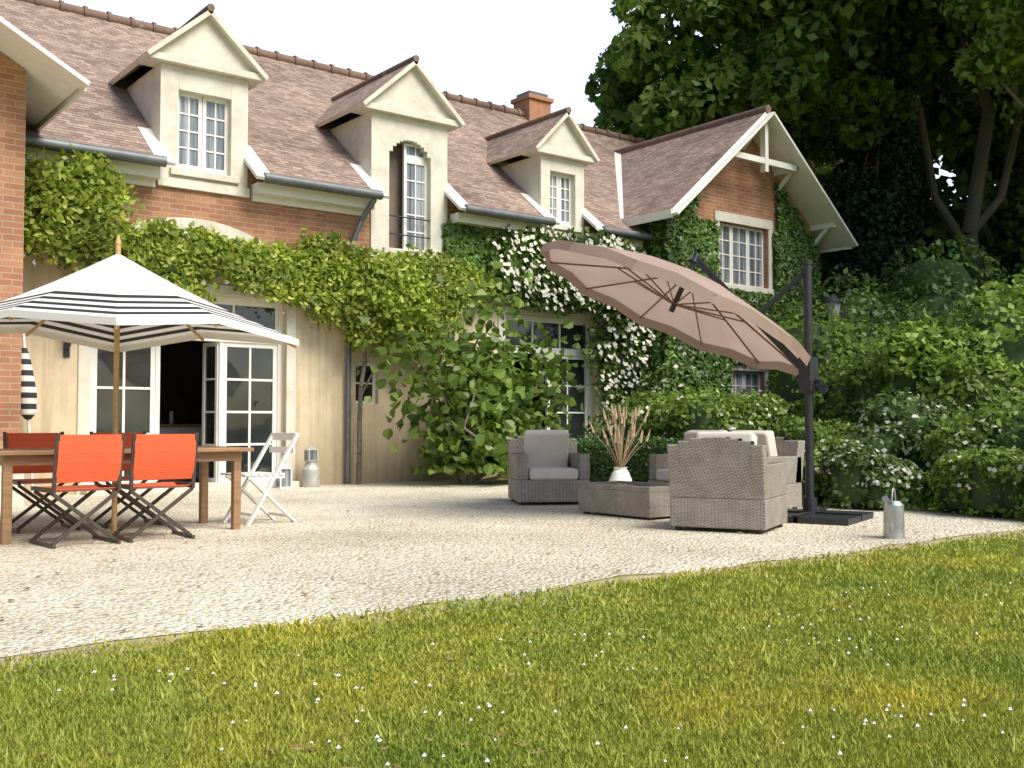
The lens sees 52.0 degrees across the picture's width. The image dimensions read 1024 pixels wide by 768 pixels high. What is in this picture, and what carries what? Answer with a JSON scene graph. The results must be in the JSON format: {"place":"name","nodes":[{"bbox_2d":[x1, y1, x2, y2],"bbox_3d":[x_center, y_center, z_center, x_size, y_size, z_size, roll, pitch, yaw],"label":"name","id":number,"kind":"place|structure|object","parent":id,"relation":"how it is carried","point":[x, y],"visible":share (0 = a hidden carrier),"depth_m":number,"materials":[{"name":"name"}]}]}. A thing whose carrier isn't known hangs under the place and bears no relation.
{"place":"outdoors","nodes":[
{"label":"outdoors","id":0,"kind":"place"},
{"bbox_2d":[20,146,632,495],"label":"house wall","id":1,"kind":"structure","parent":0,"point":[320,386],"depth_m":16.34,"materials":[{"name":"beige paint"}]},
{"bbox_2d":[63,342,70,356],"bbox_3d":[-5.902,-0.643,14.005,0.165,0.560,0.315,2,-3,-38],"label":"wall lamp","id":2,"kind":"object","parent":1,"relation":"attached to","point":[66,349],"visible":0.41,"depth_m":14.10,"materials":[{"name":"metal"}]},
{"bbox_2d":[24,217,602,494],"bbox_3d":[-2.118,-0.362,17.153,11.750,3.940,0.600,2,-3,-38],"label":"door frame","id":3,"kind":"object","parent":1,"relation":"attached to","point":[83,399],"depth_m":15.57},
{"bbox_2d":[0,0,646,231],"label":"house roof","id":4,"kind":"structure","parent":1,"relation":"on","point":[289,104],"depth_m":17.76,"materials":[{"name":"brown tile"}]},
{"bbox_2d":[108,3,268,197],"bbox_3d":[-5.367,-4.139,16.510,1.850,2.740,3.179,2,-3,-38],"label":"dormer","id":5,"kind":"object","parent":4,"relation":"on","point":[203,52],"visible":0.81,"depth_m":15.38,"materials":[{"name":"paint"}]},
{"bbox_2d":[178,92,227,174],"bbox_3d":[-4.632,-3.666,15.550,0.900,1.360,0.210,2,-3,-38],"label":"dormer window","id":6,"kind":"structure","parent":5,"relation":"in","point":[202,134],"depth_m":15.48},
{"bbox_2d":[315,55,464,264],"bbox_3d":[-2.577,-3.615,18.687,2.020,3.660,3.204,2,-3,-38],"label":"dormer","id":7,"kind":"object","parent":4,"relation":"on","point":[405,101],"visible":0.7,"depth_m":17.60,"materials":[{"name":"paint"}]},
{"bbox_2d":[389,143,429,251],"bbox_3d":[-1.855,-3.146,17.744,0.920,2.050,0.461,2,-3,-38],"label":"dormer window","id":8,"kind":"structure","parent":7,"relation":"in","point":[408,220],"depth_m":17.74,"materials":[{"name":"white wood"}]},
{"bbox_2d":[510,90,553,120],"bbox_3d":[0.471,-6.092,24.541,0.750,1.360,0.700,2,-3,-38],"label":"chimney","id":9,"kind":"object","parent":4,"relation":"on","point":[532,105],"visible":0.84,"depth_m":24.29,"materials":[{"name":"brick"}]},
{"bbox_2d":[484,107,599,240],"bbox_3d":[0.173,-3.895,20.653,1.590,2.470,2.898,2,-3,-38],"label":"dormer","id":10,"kind":"object","parent":4,"relation":"on","point":[541,148],"visible":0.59,"depth_m":19.73,"materials":[{"name":"paint"}]},
{"bbox_2d":[550,172,571,225],"bbox_3d":[0.822,-3.457,19.805,0.720,1.190,0.210,2,-3,-38],"label":"dormer window","id":11,"kind":"structure","parent":10,"relation":"in","point":[560,198],"depth_m":19.77,"materials":[{"name":"white wood"}]},
{"bbox_2d":[614,152,623,218],"bbox_3d":[2.344,-4.366,22.730,0.160,2.436,4.161,0,-2,4],"label":"valley flashing","id":12,"kind":"object","parent":4,"relation":"attached to","point":[618,167],"visible":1,"depth_m":22.81,"materials":[{"name":"white paint"}]},
{"bbox_2d":[19,0,654,483],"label":"house gutters","id":13,"kind":"object","parent":1,"relation":"attached to","point":[269,190],"visible":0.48,"depth_m":16.62,"materials":[{"name":"grey metal"}]},
{"bbox_2d":[88,295,591,484],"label":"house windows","id":14,"kind":"structure","parent":1,"relation":"in","point":[241,393],"depth_m":15.84,"materials":[{"name":"white wood"}]},
{"bbox_2d":[441,219,639,393],"bbox_3d":[0.733,-1.000,19.296,4.882,3.566,0.236,2,-3,-38],"label":"wall ivy","id":15,"kind":"object","parent":1,"relation":"attached to","point":[474,237],"depth_m":18.22,"materials":[{"name":"green plant"}]},
{"bbox_2d":[159,341,544,482],"bbox_3d":[-3.855,0.039,19.240,11.000,3.300,4.550,2,-3,-38],"label":"house interior","id":16,"kind":"object","parent":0,"point":[181,364],"visible":0.18,"depth_m":19.74,"materials":[{"name":"black"}]},
{"bbox_2d":[0,479,1023,656],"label":"gravel patio","id":17,"kind":"structure","parent":0,"point":[318,544],"depth_m":7.68,"materials":[{"name":"beige gravel"}]},
{"bbox_2d":[0,52,26,506],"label":"wing walls","id":18,"kind":"structure","parent":17,"relation":"on","point":[13,75],"depth_m":12.16,"materials":[{"name":"brick"}]},
{"bbox_2d":[0,16,90,130],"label":"wing roof","id":19,"kind":"structure","parent":18,"relation":"on","point":[55,86],"depth_m":12.22,"materials":[{"name":"beige paint"}]},
{"bbox_2d":[20,334,36,497],"bbox_3d":[-6.225,0.414,13.475,0.251,2.111,0.239,2,-3,-38],"label":"closed umbrella","id":20,"kind":"object","parent":17,"relation":"on","point":[28,400],"visible":0.77,"depth_m":13.41,"materials":[{"name":"white fabric"}]},
{"bbox_2d":[3,432,80,533],"bbox_3d":[-4.255,0.871,9.481,0.528,0.876,0.603,2,-3,-38],"label":"orange chair","id":21,"kind":"object","parent":17,"relation":"on","point":[28,440],"visible":0.42,"depth_m":9.60,"materials":[{"name":"fabric"}]},
{"bbox_2d":[29,433,125,548],"bbox_3d":[-3.453,0.826,8.328,0.528,0.876,0.603,2,-3,-42],"label":"orange chair","id":22,"kind":"object","parent":17,"relation":"on","point":[88,458],"visible":1,"depth_m":8.17,"materials":[{"name":"fabric"}]},
{"bbox_2d":[90,431,163,527],"bbox_3d":[-3.651,0.888,9.927,0.549,0.876,0.621,2,-3,-38],"label":"orange chair","id":23,"kind":"object","parent":17,"relation":"on","point":[128,443],"visible":0.28,"depth_m":10.01,"materials":[{"name":"fabric"}]},
{"bbox_2d":[0,446,253,544],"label":"dining table","id":24,"kind":"object","parent":17,"relation":"on","point":[10,458],"visible":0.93,"depth_m":9.16,"materials":[{"name":"brown wood"}]},
{"bbox_2d":[8,235,297,532],"bbox_3d":[-3.478,-0.006,9.218,2.247,2.620,2.247,5,-5,-65],"label":"umbrella frame","id":25,"kind":"object","parent":17,"relation":"on","point":[118,243],"visible":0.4,"depth_m":9.20,"materials":[{"name":"brown wood"}]},
{"bbox_2d":[0,254,298,351],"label":"patio umbrella","id":26,"kind":"object","parent":25,"relation":"attached to","point":[95,303],"visible":0.94,"depth_m":8.91,"materials":[{"name":"white fabric"}]},
{"bbox_2d":[112,433,198,542],"bbox_3d":[-2.972,0.842,8.729,0.528,0.876,0.603,2,-3,-35],"label":"orange chair","id":27,"kind":"object","parent":17,"relation":"on","point":[162,456],"visible":0.97,"depth_m":8.55,"materials":[{"name":"fabric"}]},
{"bbox_2d":[23,143,494,484],"bbox_3d":[-3.504,-0.765,15.476,8.404,4.626,1.033,2,-3,-38],"label":"wisteria","id":28,"kind":"object","parent":17,"relation":"on","point":[75,233],"depth_m":15.54,"materials":[{"name":"green plant"}]},
{"bbox_2d":[27,253,480,333],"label":"wisteria racemes","id":29,"kind":"object","parent":28,"relation":"attached to","point":[226,282],"visible":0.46,"depth_m":15.75,"materials":[{"name":"plant"}]},
{"bbox_2d":[220,433,299,525],"bbox_3d":[-2.436,0.910,10.127,0.465,0.876,0.594,-2,-3,44],"label":"white folding chair","id":30,"kind":"object","parent":17,"relation":"on","point":[251,475],"visible":0.93,"depth_m":10.11,"materials":[{"name":"paint"}]},
{"bbox_2d":[274,462,291,488],"bbox_3d":[-3.401,1.347,15.602,0.194,0.407,0.194,2,-3,-38],"label":"white lantern","id":31,"kind":"object","parent":17,"relation":"on","point":[285,482],"visible":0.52,"depth_m":15.55,"materials":[{"name":"paint"}]},
{"bbox_2d":[302,444,319,486],"bbox_3d":[-3.049,1.235,15.919,0.280,0.654,0.280,2,-3,-38],"label":"churn lantern","id":32,"kind":"object","parent":17,"relation":"on","point":[310,473],"visible":0.98,"depth_m":15.83,"materials":[{"name":"metal"}]},
{"bbox_2d":[358,260,596,483],"bbox_3d":[-0.589,-0.143,16.585,4.368,3.518,2.573,2,-3,-38],"label":"shrub","id":33,"kind":"object","parent":17,"relation":"on","point":[513,391],"depth_m":16.17,"materials":[{"name":"green plant"}]},
{"bbox_2d":[507,436,589,504],"bbox_3d":[0.431,1.020,12.717,0.860,0.839,0.909,0,-2,-8],"label":"wicker chair","id":34,"kind":"object","parent":17,"relation":"on","point":[522,487],"visible":0.63,"depth_m":12.29,"materials":[{"name":"wicker"}]},
{"bbox_2d":[524,430,577,479],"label":"armchair cushions","id":35,"kind":"object","parent":34,"relation":"on","point":[546,451],"visible":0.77,"depth_m":12.72,"materials":[{"name":"grey fabric"}]},
{"bbox_2d":[579,481,669,519],"bbox_3d":[1.274,1.205,10.919,0.620,0.330,1.050,2,-3,-38],"label":"coffee table","id":36,"kind":"object","parent":17,"relation":"on","point":[648,501],"visible":0.73,"depth_m":10.63,"materials":[{"name":"wicker"}]},
{"bbox_2d":[550,243,873,525],"bbox_3d":[1.801,-0.043,10.869,2.858,2.813,3.297,2,-3,-38],"label":"umbrella frame","id":37,"kind":"object","parent":17,"relation":"on","point":[809,384],"visible":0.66,"depth_m":10.50,"materials":[{"name":"black metal"}]},
{"bbox_2d":[540,240,810,375],"bbox_3d":[1.679,-0.772,11.035,2.886,1.364,2.969,2,-3,-38],"label":"patio umbrella","id":38,"kind":"object","parent":37,"relation":"attached to","point":[634,302],"visible":0.98,"depth_m":11.69,"materials":[{"name":"brown fabric"}]},
{"bbox_2d":[648,435,804,508],"bbox_3d":[2.422,0.990,11.951,0.908,0.839,1.550,2,-3,-38],"label":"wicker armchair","id":39,"kind":"object","parent":17,"relation":"on","point":[790,452],"visible":0.26,"depth_m":11.56,"materials":[{"name":"wicker"}]},
{"bbox_2d":[656,430,777,480],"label":"sofa cushions","id":40,"kind":"object","parent":39,"relation":"on","point":[766,438],"visible":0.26,"depth_m":11.63,"materials":[{"name":"white fabric"}]},
{"bbox_2d":[667,437,786,533],"bbox_3d":[1.968,0.897,9.537,0.909,0.839,0.860,4,-5,-63],"label":"wicker chair","id":41,"kind":"object","parent":17,"relation":"on","point":[726,483],"visible":1,"depth_m":9.18,"materials":[{"name":"wicker"}]},
{"bbox_2d":[696,432,756,444],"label":"wicker chair cushions","id":42,"kind":"object","parent":41,"relation":"on","point":[748,436],"visible":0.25,"depth_m":9.40,"materials":[{"name":"white fabric"}]},
{"bbox_2d":[882,487,905,538],"bbox_3d":[3.151,1.070,8.657,0.181,0.427,0.488,-1,-2,20],"label":"watering can","id":43,"kind":"object","parent":17,"relation":"on","point":[893,521],"visible":1,"depth_m":8.65,"materials":[{"name":"silver metal"}]},
{"bbox_2d":[0,478,1023,767],"bbox_3d":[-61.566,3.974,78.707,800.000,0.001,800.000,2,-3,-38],"label":"ground","id":44,"kind":"structure","parent":0,"point":[932,508],"depth_m":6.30,"materials":[{"name":"green plant"}]},
{"bbox_2d":[0,485,1018,767],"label":"fallen leaves","id":45,"kind":"object","parent":44,"relation":"on","point":[446,657],"visible":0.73,"depth_m":3.92,"materials":[{"name":"brown plant"}]},
{"bbox_2d":[0,531,1023,672],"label":"edging","id":46,"kind":"object","parent":44,"relation":"on","point":[478,600],"visible":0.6,"depth_m":5.61,"materials":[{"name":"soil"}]},
{"bbox_2d":[57,576,1011,766],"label":"clover flowers","id":47,"kind":"object","parent":44,"relation":"on","point":[338,747],"visible":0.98,"depth_m":3.41,"materials":[{"name":"white plant"}]},
{"bbox_2d":[569,432,684,481],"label":"box hedge","id":48,"kind":"object","parent":44,"relation":"on","point":[660,443],"depth_m":15.48,"materials":[{"name":"green plant"}]},
{"bbox_2d":[581,388,680,445],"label":"border shrub","id":49,"kind":"object","parent":44,"relation":"on","point":[652,397],"depth_m":16.57,"materials":[{"name":"green plant"}]},
{"bbox_2d":[633,220,663,383],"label":"climbing ivy","id":50,"kind":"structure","parent":44,"relation":"on","point":[654,246],"depth_m":20.32,"materials":[{"name":"green plant"}]},
{"bbox_2d":[635,361,709,398],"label":"shrub","id":51,"kind":"object","parent":44,"relation":"on","point":[657,376],"depth_m":19.22,"materials":[{"name":"green plant"}]},
{"bbox_2d":[642,384,802,439],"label":"border shrub","id":52,"kind":"object","parent":44,"relation":"on","point":[734,404],"depth_m":15.51,"materials":[{"name":"green plant"}]},
{"bbox_2d":[642,139,812,395],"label":"wing walls","id":53,"kind":"structure","parent":44,"relation":"on","point":[739,187],"depth_m":21.91,"materials":[{"name":"orange brick"}]},
{"bbox_2d":[482,224,657,410],"bbox_3d":[1.345,-1.041,19.272,4.307,3.778,1.015,2,-3,-38],"label":"climbing rose","id":54,"kind":"object","parent":53,"relation":"attached to","point":[622,353],"depth_m":19.32,"materials":[{"name":"white plant"}]},
{"bbox_2d":[646,226,808,372],"bbox_3d":[3.124,-0.702,20.798,8.480,4.900,0.735,2,-3,-38],"label":"climbing ivy","id":55,"kind":"object","parent":53,"relation":"attached to","point":[662,335],"visible":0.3,"depth_m":20.30,"materials":[{"name":"green plant"}]},
{"bbox_2d":[614,104,857,253],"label":"wing roof","id":56,"kind":"structure","parent":53,"relation":"on","point":[670,176],"depth_m":21.81,"materials":[{"name":"brown tile"}]},
{"bbox_2d":[720,223,763,398],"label":"wing windows","id":57,"kind":"structure","parent":53,"relation":"in","point":[741,254],"depth_m":21.93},
{"bbox_2d":[662,182,822,399],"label":"climbing ivy","id":58,"kind":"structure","parent":53,"relation":"attached to","point":[687,244],"depth_m":21.11,"materials":[{"name":"green plant"}]},
{"bbox_2d":[714,210,775,395],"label":"wing window surrounds","id":59,"kind":"object","parent":53,"relation":"attached to","point":[719,216],"visible":0.5,"depth_m":21.91,"materials":[{"name":"beige stone"}]},
{"bbox_2d":[584,0,919,167],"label":"tree","id":60,"kind":"object","parent":44,"relation":"on","point":[642,58],"depth_m":26.29,"materials":[{"name":"green plant"}]},
{"bbox_2d":[768,415,862,443],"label":"shrub","id":61,"kind":"object","parent":44,"relation":"on","point":[820,430],"depth_m":13.31,"materials":[{"name":"green plant"}]},
{"bbox_2d":[660,43,977,174],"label":"tree","id":62,"kind":"object","parent":44,"relation":"on","point":[938,138],"depth_m":51.53,"materials":[{"name":"green plant"}]},
{"bbox_2d":[761,295,893,425],"bbox_3d":[5.336,0.145,17.565,3.439,3.037,2.867,2,-3,-38],"label":"border shrub","id":63,"kind":"object","parent":44,"relation":"on","point":[839,333],"depth_m":16.52,"materials":[{"name":"green plant"}]},
{"bbox_2d":[811,161,845,186],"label":"foliage","id":64,"kind":"object","parent":44,"relation":"on","point":[821,170],"visible":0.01,"depth_m":37.42,"materials":[{"name":"green plant"}]},
{"bbox_2d":[801,433,860,503],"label":"bush","id":65,"kind":"object","parent":44,"relation":"on","point":[826,444],"depth_m":12.38,"materials":[{"name":"green plant"}]},
{"bbox_2d":[824,294,842,323],"bbox_3d":[6.166,-0.005,20.061,0.329,3.450,0.380,2,-3,-38],"label":"garden lamp post","id":66,"kind":"object","parent":44,"relation":"on","point":[832,299],"visible":0.34,"depth_m":20.02,"materials":[{"name":"metal"}]},
{"bbox_2d":[816,171,893,311],"bbox_3d":[8.385,-2.008,32.424,8.430,8.736,8.368,2,-3,-38],"label":"tree","id":67,"kind":"object","parent":44,"relation":"on","point":[826,178],"depth_m":29.00,"materials":[{"name":"green plant"}]},
{"bbox_2d":[794,331,923,436],"bbox_3d":[5.291,0.399,15.335,1.967,2.320,2.368,2,-3,-38],"label":"border shrub","id":68,"kind":"object","parent":44,"relation":"on","point":[854,363],"depth_m":14.96,"materials":[{"name":"green plant"}]},
{"bbox_2d":[816,442,924,511],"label":"bush","id":69,"kind":"object","parent":44,"relation":"on","point":[864,462],"depth_m":11.61,"materials":[{"name":"green plant"}]},
{"bbox_2d":[822,46,924,294],"bbox_3d":[9.587,-3.469,27.732,2.629,11.175,2.640,2,-3,-38],"label":"columnar conifer","id":70,"kind":"object","parent":44,"relation":"on","point":[886,203],"depth_m":27.14,"materials":[{"name":"green plant"}]},
{"bbox_2d":[770,265,977,388],"bbox_3d":[7.165,-0.320,20.256,3.837,4.180,3.718,2,-3,-38],"label":"border shrub","id":71,"kind":"object","parent":44,"relation":"on","point":[887,309],"depth_m":20.16,"materials":[{"name":"green plant"}]},
{"bbox_2d":[758,0,1022,152],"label":"tree","id":72,"kind":"object","parent":44,"relation":"on","point":[910,20],"depth_m":26.06,"materials":[{"name":"green plant"}]},
{"bbox_2d":[847,388,983,500],"bbox_3d":[5.182,0.748,13.258,2.046,1.458,2.153,2,-3,-38],"label":"border shrub","id":73,"kind":"object","parent":44,"relation":"on","point":[921,421],"depth_m":13.05,"materials":[{"name":"green plant"}]},
{"bbox_2d":[827,0,1022,289],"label":"tree","id":74,"kind":"object","parent":44,"relation":"on","point":[974,221],"depth_m":27.91,"materials":[{"name":"brown wood"}]},
{"bbox_2d":[922,0,1023,131],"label":"tree","id":75,"kind":"object","parent":74,"relation":"attached to","point":[1001,22],"depth_m":21.50,"materials":[{"name":"green plant"}]},
{"bbox_2d":[838,161,1023,297],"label":"understory","id":76,"kind":"object","parent":44,"relation":"on","point":[1009,209],"depth_m":29.95,"materials":[{"name":"plant"}]},
{"bbox_2d":[858,232,1012,311],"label":"border shrub","id":77,"kind":"object","parent":44,"relation":"on","point":[898,281],"depth_m":20.93,"materials":[{"name":"green plant"}]},
{"bbox_2d":[873,313,1023,418],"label":"border shrub","id":78,"kind":"object","parent":44,"relation":"on","point":[987,377],"depth_m":13.71,"materials":[{"name":"green plant"}]},
{"bbox_2d":[918,412,1000,505],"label":"bush","id":79,"kind":"object","parent":44,"relation":"on","point":[932,451],"depth_m":11.90,"materials":[{"name":"green plant"}]},
{"bbox_2d":[902,6,1023,186],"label":"tree leaves","id":80,"kind":"object","parent":44,"relation":"on","point":[957,162],"visible":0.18,"depth_m":31.16,"materials":[{"name":"green plant"}]},
{"bbox_2d":[922,445,1023,518],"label":"bush","id":81,"kind":"object","parent":44,"relation":"on","point":[941,469],"depth_m":10.66,"materials":[{"name":"green plant"}]},
{"bbox_2d":[933,281,1023,376],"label":"border shrub","id":82,"kind":"object","parent":44,"relation":"on","point":[1014,304],"depth_m":14.74,"materials":[{"name":"green plant"}]},
{"bbox_2d":[959,388,1023,450],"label":"border shrub","id":83,"kind":"object","parent":44,"relation":"on","point":[1003,412],"depth_m":11.56,"materials":[{"name":"green plant"}]},
{"bbox_2d":[985,269,1023,314],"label":"border shrub","id":84,"kind":"object","parent":44,"relation":"on","point":[1016,279],"depth_m":16.98,"materials":[{"name":"green plant"}]},
{"bbox_2d":[999,494,1023,520],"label":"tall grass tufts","id":85,"kind":"object","parent":44,"relation":"on","point":[1021,518],"visible":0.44,"depth_m":10.38,"materials":[{"name":"green plant"}]},
{"bbox_2d":[1008,456,1023,520],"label":"bush","id":86,"kind":"object","parent":44,"relation":"on","point":[1016,473],"depth_m":10.29,"materials":[{"name":"green plant"}]},
{"bbox_2d":[1013,228,1023,274],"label":"foliage","id":87,"kind":"object","parent":44,"relation":"on","point":[1018,264],"visible":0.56,"depth_m":22.32,"materials":[{"name":"green plant"}]},
{"bbox_2d":[55,0,995,205],"label":"sky","id":88,"kind":"structure","parent":0,"point":[494,51],"materials":[{"name":"white"}]},
{"bbox_2d":[589,404,649,480],"bbox_3d":[1.572,0.889,14.527,0.847,1.239,0.947,0,-2,-10],"label":"vase with branches","id":89,"kind":"object","parent":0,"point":[620,472],"visible":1,"depth_m":14.47,"materials":[{"name":"beige plant"}]},
{"bbox_2d":[717,43,920,114],"bbox_3d":[13.116,-8.738,41.112,11.467,22.875,11.951,2,-3,-38],"label":"tree","id":90,"kind":"object","parent":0,"point":[723,49],"depth_m":39.34,"materials":[{"name":"green plant"}]},
{"bbox_2d":[719,19,938,183],"bbox_3d":[12.582,-9.522,33.049,14.493,23.754,15.229,2,-3,-38],"label":"tree","id":91,"kind":"object","parent":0,"point":[921,157],"depth_m":32.62,"materials":[{"name":"green plant"}]}
]}

